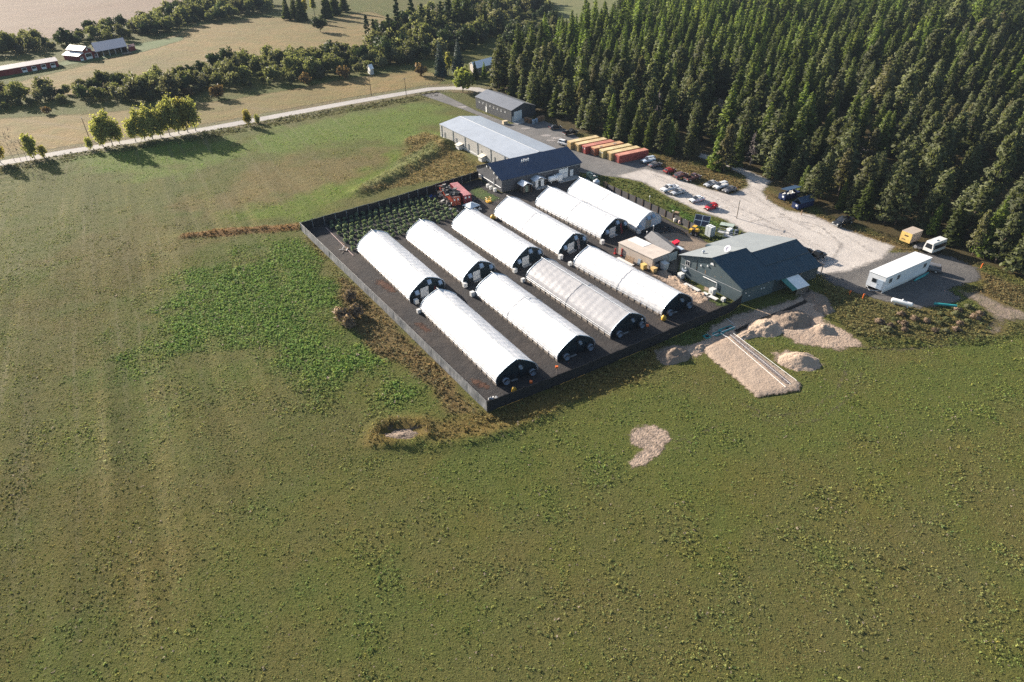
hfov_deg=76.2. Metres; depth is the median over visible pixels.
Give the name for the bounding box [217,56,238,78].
bush
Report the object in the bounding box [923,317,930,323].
bank shrub
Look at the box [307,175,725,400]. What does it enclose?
yard gravel
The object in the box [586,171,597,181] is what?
frame stack
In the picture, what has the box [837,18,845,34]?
fir tree
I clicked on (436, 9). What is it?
leafy tree
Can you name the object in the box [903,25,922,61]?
fir tree
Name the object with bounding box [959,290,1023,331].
dirt track
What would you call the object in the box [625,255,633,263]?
pallet
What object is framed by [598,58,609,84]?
pine tree
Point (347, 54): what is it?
bush
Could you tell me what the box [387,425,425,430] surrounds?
pit floor
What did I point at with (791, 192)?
skip
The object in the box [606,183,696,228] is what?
board fence
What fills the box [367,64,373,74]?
tin shed
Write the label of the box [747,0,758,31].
larch tree
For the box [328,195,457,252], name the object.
ground cloth
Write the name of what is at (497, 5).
leafy tree
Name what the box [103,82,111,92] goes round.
bush
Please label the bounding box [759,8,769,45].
larch tree
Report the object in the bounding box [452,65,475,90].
bushy tree
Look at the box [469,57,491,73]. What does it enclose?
farm house
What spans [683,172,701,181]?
pickup truck
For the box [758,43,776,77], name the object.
fir tree
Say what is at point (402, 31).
leafy tree
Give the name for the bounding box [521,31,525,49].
fir tree
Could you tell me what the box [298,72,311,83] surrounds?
autumn bush
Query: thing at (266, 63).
bush
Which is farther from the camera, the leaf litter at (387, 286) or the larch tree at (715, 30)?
the larch tree at (715, 30)
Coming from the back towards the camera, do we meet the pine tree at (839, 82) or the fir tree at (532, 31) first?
the fir tree at (532, 31)
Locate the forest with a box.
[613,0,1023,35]
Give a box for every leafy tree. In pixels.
[362,28,379,46]
[369,19,383,31]
[371,33,392,48]
[374,37,390,52]
[376,18,398,32]
[382,27,400,40]
[383,17,404,26]
[390,36,403,47]
[395,29,407,35]
[396,34,407,41]
[399,10,408,24]
[401,35,420,57]
[403,23,411,34]
[406,27,414,36]
[408,12,421,22]
[411,19,428,36]
[417,22,433,36]
[418,33,434,45]
[419,41,432,57]
[424,16,435,26]
[425,1,434,7]
[429,26,441,38]
[430,37,449,52]
[433,21,445,29]
[434,3,443,14]
[437,28,453,41]
[441,5,451,17]
[442,24,456,32]
[446,42,454,53]
[448,39,458,47]
[449,22,462,29]
[450,27,462,45]
[455,9,472,21]
[455,24,479,45]
[460,44,466,50]
[467,20,481,40]
[472,0,483,4]
[473,13,489,26]
[476,0,487,11]
[479,28,488,41]
[481,23,488,32]
[485,4,492,15]
[487,15,496,30]
[488,25,497,36]
[489,7,508,27]
[491,0,507,10]
[496,24,503,33]
[505,0,513,7]
[506,9,516,18]
[511,5,523,12]
[512,11,523,20]
[515,0,523,8]
[521,0,536,12]
[521,11,529,20]
[535,0,544,10]
[535,8,543,15]
[541,6,548,13]
[542,0,552,11]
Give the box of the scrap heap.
[437,183,459,205]
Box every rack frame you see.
[716,227,729,237]
[722,231,737,238]
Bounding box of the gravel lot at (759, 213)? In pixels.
[618,154,893,273]
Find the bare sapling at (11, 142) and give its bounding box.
[3,127,20,159]
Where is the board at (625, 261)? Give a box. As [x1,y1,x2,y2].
[617,257,633,265]
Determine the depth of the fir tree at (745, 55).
288.96 m
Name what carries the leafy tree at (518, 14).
on the ground at (194, 184)
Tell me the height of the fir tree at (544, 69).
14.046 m
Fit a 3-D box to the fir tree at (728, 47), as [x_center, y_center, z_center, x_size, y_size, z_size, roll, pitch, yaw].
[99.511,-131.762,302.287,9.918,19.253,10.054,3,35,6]
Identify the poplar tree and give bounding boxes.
[301,0,306,10]
[309,0,315,15]
[444,51,451,74]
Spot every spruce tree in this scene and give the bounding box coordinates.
[433,41,446,76]
[452,40,464,73]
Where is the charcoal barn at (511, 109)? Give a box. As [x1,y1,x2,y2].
[475,89,535,124]
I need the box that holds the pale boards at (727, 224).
[720,222,734,227]
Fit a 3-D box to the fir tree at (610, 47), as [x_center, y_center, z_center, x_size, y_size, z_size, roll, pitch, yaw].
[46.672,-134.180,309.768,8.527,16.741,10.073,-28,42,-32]
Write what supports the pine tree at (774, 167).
on the ground at (194, 184)
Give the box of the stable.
[0,57,58,76]
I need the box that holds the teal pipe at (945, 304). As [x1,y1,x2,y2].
[934,302,956,306]
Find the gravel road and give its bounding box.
[0,86,485,164]
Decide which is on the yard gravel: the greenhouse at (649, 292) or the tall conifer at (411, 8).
the greenhouse at (649, 292)
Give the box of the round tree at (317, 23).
[310,15,327,31]
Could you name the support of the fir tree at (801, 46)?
on the ground at (194, 184)
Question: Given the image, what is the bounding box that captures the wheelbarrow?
[672,239,679,245]
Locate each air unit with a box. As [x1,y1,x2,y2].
[413,298,418,304]
[469,290,474,296]
[677,272,684,279]
[708,287,716,294]
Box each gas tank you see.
[547,173,562,182]
[891,298,912,307]
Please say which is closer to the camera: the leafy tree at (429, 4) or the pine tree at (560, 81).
the pine tree at (560, 81)
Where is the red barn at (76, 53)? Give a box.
[62,45,98,60]
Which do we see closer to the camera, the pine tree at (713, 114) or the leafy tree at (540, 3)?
the pine tree at (713, 114)
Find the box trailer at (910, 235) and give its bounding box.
[899,226,922,244]
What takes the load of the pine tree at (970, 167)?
on the ground at (194, 184)
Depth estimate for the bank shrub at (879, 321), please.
133.51 m
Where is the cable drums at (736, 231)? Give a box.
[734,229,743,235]
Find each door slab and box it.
[513,118,524,124]
[557,175,581,182]
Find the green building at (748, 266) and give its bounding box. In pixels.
[679,232,821,302]
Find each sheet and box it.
[684,283,699,290]
[706,294,718,300]
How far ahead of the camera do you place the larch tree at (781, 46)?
312.09 m
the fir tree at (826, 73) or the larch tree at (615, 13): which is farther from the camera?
the larch tree at (615, 13)
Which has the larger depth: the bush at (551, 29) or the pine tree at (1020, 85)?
the bush at (551, 29)
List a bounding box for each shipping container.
[439,185,460,205]
[450,182,471,203]
[567,135,599,149]
[575,137,607,151]
[582,139,614,153]
[590,141,623,155]
[599,143,631,158]
[607,146,640,160]
[615,148,648,163]
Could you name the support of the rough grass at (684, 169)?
on the ground at (194, 184)
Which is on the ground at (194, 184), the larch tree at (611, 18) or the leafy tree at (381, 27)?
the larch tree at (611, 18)
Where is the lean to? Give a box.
[782,273,808,294]
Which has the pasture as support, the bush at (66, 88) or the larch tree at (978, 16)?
the bush at (66, 88)
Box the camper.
[923,236,946,253]
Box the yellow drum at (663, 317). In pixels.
[661,314,666,320]
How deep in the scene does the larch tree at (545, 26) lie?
347.47 m
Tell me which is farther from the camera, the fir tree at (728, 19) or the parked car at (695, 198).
the fir tree at (728, 19)
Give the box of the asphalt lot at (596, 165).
[421,92,670,180]
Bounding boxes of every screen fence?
[300,171,478,230]
[300,223,487,410]
[486,296,741,411]
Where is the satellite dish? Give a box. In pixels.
[724,245,730,251]
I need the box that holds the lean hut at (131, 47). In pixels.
[127,43,135,51]
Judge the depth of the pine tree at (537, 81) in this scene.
266.65 m
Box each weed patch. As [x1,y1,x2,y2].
[471,187,499,200]
[702,290,729,305]
[716,234,733,239]
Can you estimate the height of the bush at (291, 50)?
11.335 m
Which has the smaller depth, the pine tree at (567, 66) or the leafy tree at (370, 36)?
the pine tree at (567, 66)
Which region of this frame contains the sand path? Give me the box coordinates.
[653,272,708,302]
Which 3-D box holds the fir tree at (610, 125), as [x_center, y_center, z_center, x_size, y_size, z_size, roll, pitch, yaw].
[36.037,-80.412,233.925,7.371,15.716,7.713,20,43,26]
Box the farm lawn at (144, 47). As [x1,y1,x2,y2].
[0,36,183,78]
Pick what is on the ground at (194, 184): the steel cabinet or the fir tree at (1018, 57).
the fir tree at (1018, 57)
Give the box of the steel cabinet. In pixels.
[705,224,715,236]
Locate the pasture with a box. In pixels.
[8,12,419,95]
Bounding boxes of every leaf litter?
[376,280,395,291]
[415,323,430,331]
[472,380,488,388]
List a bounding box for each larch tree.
[542,12,551,47]
[553,18,560,43]
[558,16,564,43]
[568,44,574,75]
[572,14,579,44]
[572,35,578,56]
[575,12,583,34]
[577,23,584,58]
[579,29,592,60]
[583,2,591,35]
[588,6,597,47]
[590,2,599,24]
[594,38,605,63]
[599,2,606,29]
[600,1,607,35]
[602,15,610,39]
[604,35,609,49]
[608,8,614,25]
[609,11,616,29]
[610,11,618,31]
[610,23,617,47]
[614,0,629,44]
[619,26,627,54]
[620,21,629,42]
[623,5,631,33]
[624,0,632,13]
[627,0,644,45]
[629,10,632,30]
[629,24,638,47]
[632,0,643,18]
[638,25,644,53]
[639,2,653,40]
[643,21,647,45]
[652,22,659,45]
[656,14,668,53]
[664,0,675,15]
[665,4,672,32]
[666,4,678,31]
[668,27,675,54]
[673,12,678,28]
[676,27,681,46]
[677,1,681,19]
[678,0,691,22]
[680,3,688,35]
[681,17,684,42]
[683,16,696,50]
[683,28,690,48]
[684,4,695,41]
[688,40,692,60]
[693,0,701,32]
[694,5,707,46]
[695,2,707,39]
[698,13,710,36]
[699,0,709,10]
[702,17,712,51]
[705,0,708,15]
[706,125,729,172]
[707,7,713,33]
[708,2,716,33]
[709,0,714,22]
[710,14,721,40]
[711,13,719,34]
[711,17,720,48]
[717,1,721,15]
[720,0,728,20]
[724,0,731,25]
[725,21,734,49]
[726,15,733,38]
[730,0,738,23]
[732,2,744,40]
[733,15,743,46]
[741,13,746,35]
[744,0,753,21]
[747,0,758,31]
[747,24,752,40]
[747,30,755,57]
[749,16,762,50]
[749,43,759,61]
[751,3,763,34]
[755,57,760,80]
[756,33,766,71]
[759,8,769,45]
[760,65,770,95]
[764,27,770,57]
[769,15,776,40]
[771,20,780,40]
[772,0,778,13]
[775,21,785,49]
[777,36,784,56]
[781,10,790,37]
[781,28,793,52]
[782,35,791,70]
[784,11,797,42]
[788,19,803,63]
[789,99,798,131]
[793,82,809,118]
[796,0,805,19]
[803,44,814,69]
[813,1,823,19]
[813,7,821,23]
[813,15,821,35]
[815,23,822,48]
[821,0,830,25]
[822,13,836,44]
[834,37,852,77]
[851,20,862,60]
[851,29,863,68]
[857,0,866,20]
[859,7,866,22]
[860,23,878,56]
[861,16,885,54]
[863,103,886,147]
[865,33,876,51]
[878,34,891,62]
[881,0,890,20]
[896,0,901,24]
[898,24,910,50]
[900,0,906,14]
[910,15,924,45]
[920,16,933,47]
[923,17,928,31]
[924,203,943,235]
[932,14,941,32]
[953,32,962,53]
[954,25,969,60]
[969,0,985,14]
[973,0,988,28]
[987,51,992,76]
[1003,57,1023,98]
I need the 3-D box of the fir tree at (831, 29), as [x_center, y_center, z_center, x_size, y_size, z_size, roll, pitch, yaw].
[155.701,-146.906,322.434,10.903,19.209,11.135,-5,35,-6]
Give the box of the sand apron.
[771,349,820,363]
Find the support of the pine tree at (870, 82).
on the ground at (194, 184)
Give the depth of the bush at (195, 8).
479.89 m
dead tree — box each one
[655,91,662,117]
[744,131,758,164]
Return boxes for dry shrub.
[332,306,353,321]
[341,314,355,328]
[342,288,355,301]
[350,302,363,317]
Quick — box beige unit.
[618,236,669,268]
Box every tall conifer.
[281,0,293,19]
[289,0,296,18]
[294,0,308,21]
[320,0,333,18]
[329,0,342,14]
[339,0,350,11]
[363,14,369,33]
[371,19,376,30]
[384,14,391,29]
[392,0,402,29]
[407,0,415,27]
[418,3,425,22]
[425,9,432,26]
[437,1,444,24]
[443,0,453,21]
[449,0,462,23]
[461,0,473,24]
[472,5,476,22]
[481,4,487,19]
[486,0,494,6]
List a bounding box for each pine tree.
[487,34,510,79]
[488,43,508,91]
[490,67,503,88]
[505,70,517,96]
[506,44,511,62]
[506,46,519,87]
[514,53,530,88]
[516,67,526,100]
[523,42,534,83]
[524,71,541,99]
[525,69,540,108]
[531,46,540,75]
[536,45,549,74]
[536,68,542,89]
[537,74,552,110]
[539,71,554,108]
[546,41,558,70]
[546,55,566,85]
[547,66,555,90]
[552,76,565,100]
[556,79,576,119]
[562,55,572,79]
[567,47,575,67]
[575,79,588,108]
[575,97,585,127]
[580,90,600,130]
[582,38,591,68]
[588,55,596,79]
[588,64,600,87]
[589,62,611,105]
[589,66,596,88]
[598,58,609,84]
[598,85,618,121]
[600,48,612,68]
[608,63,623,102]
[611,58,630,108]
[613,106,627,140]
[618,32,625,54]
[619,78,636,110]
[626,72,640,109]
[629,62,634,78]
[631,46,639,71]
[633,56,646,93]
[635,98,647,135]
[637,61,661,101]
[640,77,661,117]
[641,81,659,122]
[651,40,660,59]
[651,111,662,139]
[652,119,670,152]
[658,74,674,111]
[659,62,675,102]
[663,113,672,139]
[664,77,680,122]
[666,46,689,86]
[674,121,680,147]
[677,66,694,102]
[677,71,688,99]
[677,75,694,116]
[681,82,702,122]
[681,108,700,155]
[682,40,704,82]
[682,134,694,159]
[686,100,701,126]
[686,103,705,141]
[690,36,705,57]
[695,69,713,110]
[699,83,710,119]
[703,105,721,136]
[713,58,731,95]
[713,124,737,171]
[725,46,745,94]
[734,93,755,159]
[734,97,759,138]
[745,66,749,80]
[750,107,791,166]
[753,73,771,119]
[753,112,760,123]
[757,89,785,127]
[761,134,787,178]
[784,159,798,185]
[786,135,814,175]
[796,161,828,199]
[809,49,821,76]
[809,126,825,154]
[811,153,835,198]
[813,149,836,185]
[817,43,837,79]
[821,144,830,161]
[822,75,833,101]
[823,77,844,110]
[823,117,846,155]
[830,114,858,157]
[830,148,854,195]
[831,108,835,122]
[833,122,860,182]
[837,51,851,78]
[844,179,860,212]
[845,123,863,159]
[847,14,855,30]
[847,156,879,202]
[852,62,875,101]
[855,43,883,88]
[858,86,866,101]
[859,61,876,91]
[859,93,874,125]
[859,127,880,165]
[865,153,889,198]
[867,55,896,113]
[869,35,884,70]
[870,91,896,123]
[873,165,905,222]
[875,170,897,213]
[878,148,889,174]
[882,175,919,223]
[883,19,888,40]
[886,97,919,158]
[887,68,920,127]
[889,46,903,80]
[890,150,911,186]
[891,59,911,93]
[892,63,919,116]
[894,135,915,162]
[897,39,916,66]
[897,158,919,201]
[898,46,918,82]
[906,0,922,37]
[906,136,922,174]
[907,21,912,39]
[910,189,933,231]
[911,107,924,135]
[913,97,940,136]
[913,111,943,167]
[913,145,946,198]
[914,57,930,94]
[914,87,930,115]
[916,122,956,185]
[916,132,956,171]
[918,28,943,73]
[920,57,944,106]
[920,171,946,211]
[922,169,955,220]
[923,92,935,113]
[925,59,948,86]
[934,67,946,107]
[939,94,954,114]
[939,100,956,124]
[941,0,971,40]
[941,73,955,103]
[941,103,962,125]
[941,105,949,117]
[944,180,982,226]
[948,125,962,162]
[950,166,958,193]
[951,144,983,193]
[952,111,968,158]
[953,45,975,95]
[954,65,981,104]
[955,15,975,40]
[956,20,970,49]
[956,96,985,157]
[957,146,973,178]
[958,88,970,107]
[959,172,979,199]
[961,95,976,108]
[961,179,998,239]
[963,90,975,110]
[964,103,974,126]
[965,34,974,47]
[966,210,992,254]
[968,25,986,47]
[970,17,993,42]
[972,127,987,162]
[975,64,1001,113]
[975,151,990,173]
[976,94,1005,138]
[978,97,992,124]
[980,130,1021,197]
[981,76,1005,113]
[982,33,993,62]
[983,32,1004,66]
[983,122,1001,150]
[983,211,1023,262]
[986,106,1018,156]
[987,13,1003,34]
[993,134,1023,178]
[994,20,1007,54]
[994,175,1023,212]
[996,98,1013,121]
[996,119,1023,159]
[996,186,1020,211]
[998,98,1023,133]
[999,237,1023,272]
[1000,10,1008,30]
[1001,181,1023,249]
[1005,49,1013,66]
[1005,77,1023,99]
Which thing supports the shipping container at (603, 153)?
on the asphalt lot at (596, 165)
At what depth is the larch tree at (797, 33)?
307.06 m
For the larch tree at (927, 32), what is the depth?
314.34 m
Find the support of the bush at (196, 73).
on the ground at (194, 184)
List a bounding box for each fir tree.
[511,21,523,55]
[512,43,519,65]
[519,32,534,79]
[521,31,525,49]
[523,24,538,54]
[536,21,547,46]
[541,59,548,81]
[546,84,564,117]
[557,29,567,58]
[559,50,563,73]
[562,33,574,64]
[567,11,576,44]
[568,55,593,109]
[570,49,591,89]
[578,0,590,22]
[590,19,601,52]
[593,36,600,55]
[596,43,602,66]
[599,26,614,51]
[602,94,617,137]
[604,39,613,57]
[607,59,614,86]
[613,46,620,75]
[619,38,631,77]
[624,89,636,130]
[628,31,634,52]
[628,35,640,65]
[628,108,641,146]
[637,53,650,88]
[640,27,654,61]
[641,9,646,28]
[641,114,653,150]
[651,39,667,75]
[652,0,659,20]
[653,2,661,28]
[653,8,664,34]
[655,29,669,50]
[658,64,664,88]
[660,31,668,54]
[661,91,675,128]
[662,120,675,155]
[666,18,674,47]
[668,30,678,62]
[669,45,679,82]
[672,59,677,94]
[676,17,683,43]
[687,58,693,80]
[690,33,701,58]
[694,38,717,90]
[699,29,705,43]
[699,53,717,107]
[709,87,738,143]
[712,23,726,60]
[713,42,720,74]
[717,34,733,72]
[719,51,730,89]
[721,66,744,110]
[723,11,730,29]
[726,125,745,167]
[728,44,747,84]
[729,31,741,70]
[731,57,746,86]
[735,85,744,114]
[741,19,749,63]
[743,62,757,100]
[746,51,756,73]
[751,102,776,154]
[754,49,760,67]
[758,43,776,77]
[761,0,775,28]
[763,31,775,63]
[766,12,771,33]
[768,57,783,88]
[769,59,787,91]
[772,3,779,23]
[773,0,793,36]
[773,48,780,70]
[779,0,786,17]
[781,67,794,92]
[781,102,791,139]
[782,67,795,117]
[782,107,807,166]
[787,21,809,70]
[790,5,798,23]
[791,2,801,25]
[791,25,795,44]
[792,54,804,92]
[793,56,816,105]
[795,165,812,193]
[796,7,809,30]
[798,12,804,32]
[803,56,813,75]
[803,91,818,147]
[805,9,814,42]
[806,24,818,54]
[808,128,826,166]
[812,64,823,95]
[812,110,833,147]
[813,94,822,124]
[814,77,825,118]
[815,25,830,65]
[819,15,830,41]
[821,63,830,85]
[822,22,832,41]
[825,0,839,22]
[825,90,839,120]
[825,115,848,150]
[828,31,838,61]
[832,2,842,32]
[832,34,839,75]
[835,179,848,209]
[836,34,852,67]
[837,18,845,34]
[837,56,858,102]
[838,18,850,56]
[838,76,852,109]
[840,0,851,20]
[844,93,861,145]
[844,180,876,219]
[846,7,852,30]
[850,16,860,41]
[853,12,868,51]
[853,51,864,77]
[856,79,866,97]
[858,94,871,142]
[860,0,885,52]
[862,109,891,159]
[865,0,876,33]
[881,28,899,75]
[883,6,897,28]
[884,33,888,47]
[885,110,896,149]
[887,8,903,39]
[896,30,905,46]
[900,8,911,34]
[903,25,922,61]
[916,41,926,61]
[925,0,940,35]
[931,35,948,70]
[935,5,943,50]
[938,28,957,77]
[942,0,955,33]
[942,201,966,246]
[944,56,959,91]
[949,41,970,82]
[951,64,973,101]
[969,29,988,65]
[969,196,1010,259]
[972,42,991,88]
[972,66,989,94]
[976,63,1002,109]
[987,47,1009,79]
[987,80,1020,120]
[988,17,999,38]
[994,34,1013,60]
[996,67,1010,97]
[1003,56,1016,87]
[1004,13,1020,40]
[1008,112,1023,134]
[1009,31,1019,51]
[1010,34,1023,58]
[1013,50,1022,66]
[1018,74,1023,97]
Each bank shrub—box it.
[875,318,884,324]
[881,325,893,333]
[890,316,899,320]
[896,310,906,315]
[897,320,908,326]
[909,314,919,320]
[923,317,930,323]
[931,327,940,332]
[935,320,944,325]
[936,311,944,316]
[942,316,950,322]
[950,310,961,316]
[951,326,962,330]
[956,320,963,325]
[964,304,972,308]
[970,312,980,319]
[975,310,984,315]
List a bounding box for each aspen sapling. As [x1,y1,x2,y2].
[0,141,3,162]
[19,133,38,158]
[36,144,46,157]
[83,136,92,148]
[241,108,251,125]
[254,113,259,122]
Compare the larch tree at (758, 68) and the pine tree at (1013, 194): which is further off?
the larch tree at (758, 68)
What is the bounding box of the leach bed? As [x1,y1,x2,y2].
[703,336,800,396]
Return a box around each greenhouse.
[357,229,444,302]
[406,219,494,283]
[420,287,537,385]
[451,208,542,269]
[475,271,594,361]
[494,196,587,255]
[526,257,645,338]
[535,186,627,239]
[567,177,661,232]
[573,245,692,316]
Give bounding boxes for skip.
[778,185,800,200]
[791,194,813,209]
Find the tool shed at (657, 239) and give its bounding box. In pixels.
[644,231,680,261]
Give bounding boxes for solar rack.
[693,214,710,226]
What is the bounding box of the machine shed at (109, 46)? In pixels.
[91,37,127,56]
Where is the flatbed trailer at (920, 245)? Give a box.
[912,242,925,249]
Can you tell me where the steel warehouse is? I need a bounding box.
[439,116,555,162]
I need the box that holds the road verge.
[0,84,504,168]
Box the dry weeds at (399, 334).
[182,131,660,447]
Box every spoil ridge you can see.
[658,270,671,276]
[667,275,685,283]
[679,284,696,292]
[695,291,711,300]
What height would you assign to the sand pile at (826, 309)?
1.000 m
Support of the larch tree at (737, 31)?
on the ground at (194, 184)
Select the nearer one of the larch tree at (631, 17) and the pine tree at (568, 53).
the pine tree at (568, 53)
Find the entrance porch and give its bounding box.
[530,175,547,189]
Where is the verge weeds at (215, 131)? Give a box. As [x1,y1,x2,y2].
[0,94,423,174]
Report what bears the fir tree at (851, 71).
on the ground at (194, 184)
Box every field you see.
[0,0,180,38]
[0,71,444,156]
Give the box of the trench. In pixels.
[735,288,809,331]
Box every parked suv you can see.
[558,139,566,146]
[641,155,655,163]
[673,171,687,179]
[712,180,728,189]
[804,246,813,253]
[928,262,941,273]
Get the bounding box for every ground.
[0,0,1023,681]
[654,290,861,359]
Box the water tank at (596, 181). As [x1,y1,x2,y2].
[593,179,599,185]
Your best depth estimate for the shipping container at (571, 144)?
227.18 m
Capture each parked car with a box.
[549,124,561,129]
[648,161,661,167]
[663,167,675,173]
[670,188,685,195]
[688,195,704,202]
[703,180,717,187]
[703,202,717,210]
[722,185,736,192]
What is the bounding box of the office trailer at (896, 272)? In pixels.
[865,251,932,292]
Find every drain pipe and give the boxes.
[730,339,782,384]
[735,334,796,380]
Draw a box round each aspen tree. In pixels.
[88,114,107,146]
[95,108,116,144]
[108,116,123,143]
[121,117,136,141]
[128,105,149,139]
[137,102,156,138]
[147,103,164,136]
[156,101,172,134]
[161,92,182,133]
[173,96,191,131]
[181,95,200,130]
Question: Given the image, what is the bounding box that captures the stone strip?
[730,335,789,383]
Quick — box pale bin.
[660,260,669,269]
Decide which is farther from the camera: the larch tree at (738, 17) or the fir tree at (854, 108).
the larch tree at (738, 17)
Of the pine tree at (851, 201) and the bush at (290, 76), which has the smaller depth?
the pine tree at (851, 201)
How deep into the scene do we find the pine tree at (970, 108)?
223.70 m
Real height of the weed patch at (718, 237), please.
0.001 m
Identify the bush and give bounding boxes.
[0,30,19,52]
[0,38,12,54]
[0,81,8,92]
[0,91,11,102]
[0,102,9,108]
[3,78,28,100]
[12,41,24,52]
[14,81,30,97]
[14,98,21,104]
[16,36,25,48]
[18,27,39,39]
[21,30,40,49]
[24,97,34,105]
[29,85,46,101]
[31,76,53,88]
[39,83,55,98]
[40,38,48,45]
[40,106,51,113]
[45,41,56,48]
[53,27,74,46]
[53,93,66,103]
[54,88,64,95]
[60,84,70,92]
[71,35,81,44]
[71,78,86,86]
[71,83,85,94]
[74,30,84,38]
[75,84,88,99]
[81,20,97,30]
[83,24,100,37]
[84,77,102,88]
[86,36,94,41]
[88,86,107,99]
[93,69,110,83]
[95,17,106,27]
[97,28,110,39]
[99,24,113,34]
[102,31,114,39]
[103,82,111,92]
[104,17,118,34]
[107,84,117,98]
[108,74,123,84]
[108,81,120,95]
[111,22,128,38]
[111,71,126,76]
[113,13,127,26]
[115,85,125,99]
[121,80,142,100]
[122,71,136,84]
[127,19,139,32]
[127,75,150,97]
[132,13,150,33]
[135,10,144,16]
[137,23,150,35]
[140,72,156,90]
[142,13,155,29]
[143,89,156,99]
[147,69,158,85]
[147,80,158,94]
[148,66,162,76]
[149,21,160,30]
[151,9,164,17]
[151,28,158,34]
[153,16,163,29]
[154,86,166,96]
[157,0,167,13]
[157,72,183,97]
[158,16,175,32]
[158,69,174,80]
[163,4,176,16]
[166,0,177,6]
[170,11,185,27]
[171,65,182,74]
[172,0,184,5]
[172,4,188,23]
[173,74,188,91]
[176,69,195,87]
[182,64,196,70]
[182,87,192,95]
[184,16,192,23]
[185,68,201,78]
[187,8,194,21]
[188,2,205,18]
[188,84,198,92]
[190,74,207,89]
[192,60,207,71]
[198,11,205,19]
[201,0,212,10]
[201,63,216,76]
[201,73,211,85]
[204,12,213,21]
[205,52,222,65]
[207,71,225,84]
[208,83,223,96]
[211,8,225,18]
[211,59,224,72]
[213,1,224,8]
[217,46,235,59]
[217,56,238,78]
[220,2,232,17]
[223,55,242,66]
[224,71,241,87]
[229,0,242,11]
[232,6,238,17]
[236,47,250,68]
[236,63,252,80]
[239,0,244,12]
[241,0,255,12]
[249,54,264,71]
[253,0,264,8]
[256,71,263,76]
[258,76,265,82]
[259,60,271,70]
[260,42,272,61]
[262,0,273,11]
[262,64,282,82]
[267,48,284,67]
[280,56,298,70]
[283,44,298,57]
[283,51,299,59]
[284,71,295,83]
[288,66,301,77]
[293,54,306,69]
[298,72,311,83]
[299,48,311,56]
[303,54,320,62]
[303,56,321,76]
[307,46,319,52]
[311,50,321,58]
[316,58,329,72]
[316,65,326,78]
[322,39,339,52]
[325,55,342,70]
[329,44,341,59]
[336,65,349,77]
[340,42,348,51]
[341,50,351,62]
[347,44,358,49]
[347,54,358,65]
[352,45,367,60]
[352,63,361,71]
[359,53,367,63]
[362,60,374,70]
[366,49,380,65]
[374,56,387,65]
[378,46,390,61]
[387,47,398,59]
[391,49,405,65]
[398,45,411,55]
[404,49,414,63]
[414,62,426,75]
[501,20,510,28]
[502,33,508,43]
[504,22,519,33]
[506,29,518,45]
[522,22,534,33]
[523,19,537,26]
[546,10,557,24]
[547,26,553,37]
[549,15,560,25]
[552,23,557,34]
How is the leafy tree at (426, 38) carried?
on the pasture
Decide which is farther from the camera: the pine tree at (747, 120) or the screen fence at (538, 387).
the pine tree at (747, 120)
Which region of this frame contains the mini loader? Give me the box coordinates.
[688,225,699,236]
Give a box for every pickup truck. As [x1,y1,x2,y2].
[562,128,577,135]
[660,184,678,192]
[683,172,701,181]
[811,250,827,259]
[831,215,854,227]
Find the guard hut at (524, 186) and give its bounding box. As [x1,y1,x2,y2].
[517,180,532,192]
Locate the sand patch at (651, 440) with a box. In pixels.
[629,425,670,466]
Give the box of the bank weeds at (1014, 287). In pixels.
[770,194,1023,349]
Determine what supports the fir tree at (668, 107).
on the ground at (194, 184)
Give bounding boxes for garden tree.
[473,62,478,78]
[480,62,486,77]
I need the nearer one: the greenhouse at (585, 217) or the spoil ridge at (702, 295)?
the spoil ridge at (702, 295)
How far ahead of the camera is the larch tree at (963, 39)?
302.74 m
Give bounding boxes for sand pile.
[390,429,417,438]
[656,347,689,364]
[687,341,712,353]
[737,329,755,339]
[747,318,783,337]
[771,310,813,329]
[777,352,820,371]
[802,292,830,304]
[809,324,834,335]
[813,304,834,314]
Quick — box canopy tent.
[462,202,479,207]
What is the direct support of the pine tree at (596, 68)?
on the ground at (194, 184)
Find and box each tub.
[640,262,647,269]
[650,266,657,273]
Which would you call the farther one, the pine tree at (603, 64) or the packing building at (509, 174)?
the pine tree at (603, 64)
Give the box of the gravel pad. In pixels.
[824,251,980,308]
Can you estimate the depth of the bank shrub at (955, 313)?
135.38 m
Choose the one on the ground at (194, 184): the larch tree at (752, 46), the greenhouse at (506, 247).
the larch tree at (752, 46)
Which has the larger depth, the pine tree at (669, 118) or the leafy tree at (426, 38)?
the leafy tree at (426, 38)
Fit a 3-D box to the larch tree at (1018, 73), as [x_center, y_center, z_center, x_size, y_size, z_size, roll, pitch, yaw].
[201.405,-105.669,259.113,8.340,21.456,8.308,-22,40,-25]
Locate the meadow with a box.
[549,0,617,24]
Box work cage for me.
[485,196,491,202]
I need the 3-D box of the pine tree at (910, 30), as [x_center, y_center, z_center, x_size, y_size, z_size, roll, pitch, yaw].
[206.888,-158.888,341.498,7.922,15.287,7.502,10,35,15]
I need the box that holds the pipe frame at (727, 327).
[718,325,734,332]
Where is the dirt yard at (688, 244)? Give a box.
[660,232,707,271]
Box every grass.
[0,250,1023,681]
[585,150,745,241]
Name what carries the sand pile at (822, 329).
on the sand ground at (838, 339)
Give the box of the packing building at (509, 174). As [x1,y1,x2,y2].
[475,146,581,191]

